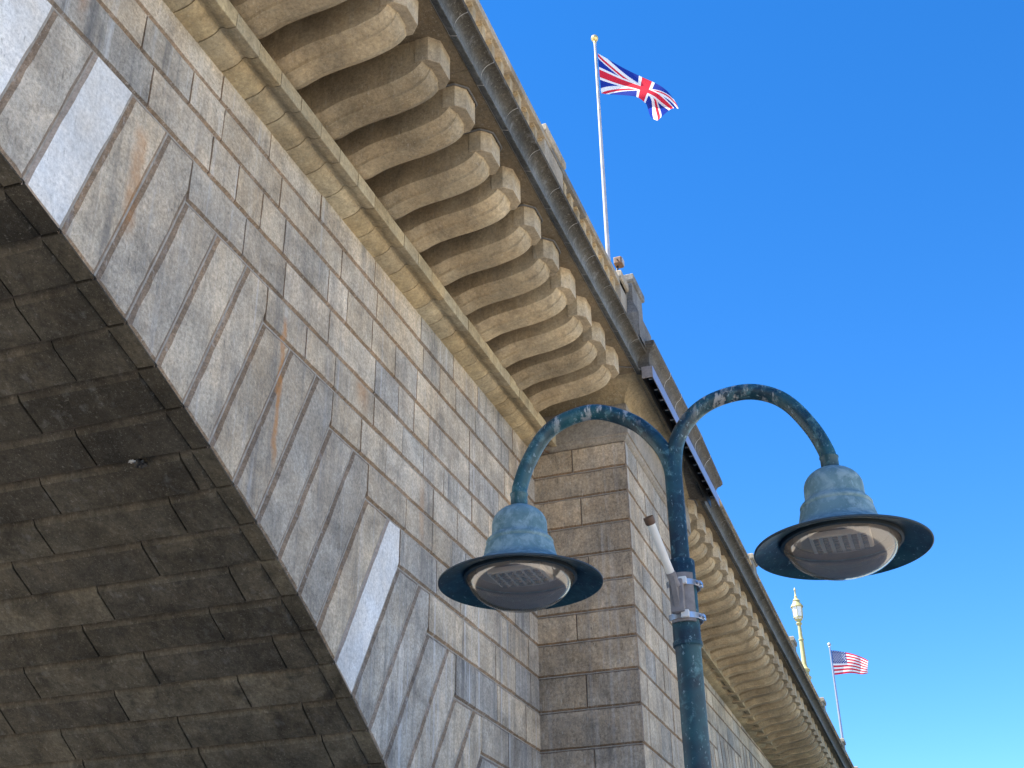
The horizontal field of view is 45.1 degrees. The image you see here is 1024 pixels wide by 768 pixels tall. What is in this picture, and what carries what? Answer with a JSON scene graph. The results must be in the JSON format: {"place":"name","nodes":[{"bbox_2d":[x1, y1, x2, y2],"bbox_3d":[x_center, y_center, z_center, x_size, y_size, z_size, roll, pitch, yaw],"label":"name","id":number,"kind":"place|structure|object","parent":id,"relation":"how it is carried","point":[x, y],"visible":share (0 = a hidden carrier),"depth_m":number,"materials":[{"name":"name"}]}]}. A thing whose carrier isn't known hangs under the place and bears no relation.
{"place":"outdoors","nodes":[
{"label":"outdoors","id":0,"kind":"place"},
{"bbox_2d":[479,0,1023,767],"label":"sky","id":1,"kind":"structure","parent":0,"point":[828,214],"materials":[{"name":"blue"}]},
{"bbox_3d":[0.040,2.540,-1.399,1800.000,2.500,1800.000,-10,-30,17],"label":"ground","id":2,"kind":"structure","parent":0,"visible":0},
{"bbox_2d":[0,0,857,767],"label":"stone bridge","id":3,"kind":"structure","parent":2,"relation":"on","point":[324,318],"depth_m":13.87,"materials":[{"name":"stone"}]},
{"bbox_2d":[128,459,147,468],"bbox_3d":[-3.512,0.745,11.569,0.163,0.098,0.132,-10,-30,17],"label":"insect nest","id":4,"kind":"object","parent":3,"relation":"attached to","point":[140,463],"visible":1,"depth_m":11.55,"materials":[{"name":"black metal"}]},
{"bbox_2d":[591,35,610,260],"bbox_3d":[1.948,-3.587,25.715,0.207,9.945,0.207,-10,-30,17],"label":"flagpole","id":5,"kind":"object","parent":3,"relation":"on","point":[594,39],"visible":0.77,"depth_m":26.36,"materials":[{"name":"white metal"}]},
{"bbox_2d":[598,54,678,119],"bbox_3d":[2.819,-6.762,27.468,1.520,1.625,0.847,15,-32,-26],"label":"flag","id":6,"kind":"object","parent":5,"relation":"attached to","point":[657,99],"visible":1,"depth_m":27.35,"materials":[{"name":"multicoloured fabric"}]},
{"bbox_2d":[613,256,623,270],"bbox_3d":[1.823,-1.998,20.960,0.152,0.302,0.220,-10,-30,17],"label":"floodlight","id":7,"kind":"object","parent":3,"relation":"on","point":[618,262],"visible":0.97,"depth_m":20.94,"materials":[{"name":"beige metal"}]},
{"bbox_2d":[619,365,719,506],"bbox_3d":[2.904,1.091,22.931,0.731,0.332,5.931,-10,-30,17],"label":"lighting trough","id":8,"kind":"object","parent":3,"relation":"attached to","point":[654,386],"visible":0.84,"depth_m":22.23,"materials":[{"name":"grey metal"}]},
{"bbox_2d":[791,587,811,679],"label":"lamp standard","id":9,"kind":"object","parent":3,"relation":"on","point":[797,607],"visible":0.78,"depth_m":43.87,"materials":[{"name":"beige paint"}]},
{"bbox_2d":[827,643,843,737],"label":"flagpole","id":10,"kind":"object","parent":3,"relation":"on","point":[838,709],"visible":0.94,"depth_m":55.74,"materials":[{"name":"grey metal"}]},
{"bbox_2d":[831,650,867,674],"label":"flag","id":11,"kind":"object","parent":10,"relation":"attached to","point":[844,662],"visible":1,"depth_m":56.45,"materials":[{"name":"multicoloured fabric"}]},
{"bbox_2d":[438,384,933,767],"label":"street lamp","id":12,"kind":"object","parent":2,"relation":"on","point":[843,530],"visible":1,"depth_m":5.56,"materials":[{"name":"teal metal"}]},
{"bbox_2d":[643,515,705,624],"bbox_3d":[0.716,0.813,5.362,0.157,0.412,0.410,-12,-31,20],"label":"holder","id":13,"kind":"object","parent":12,"relation":"attached to","point":[680,585],"visible":0.94,"depth_m":5.32,"materials":[{"name":"beige plastic"}]}
]}

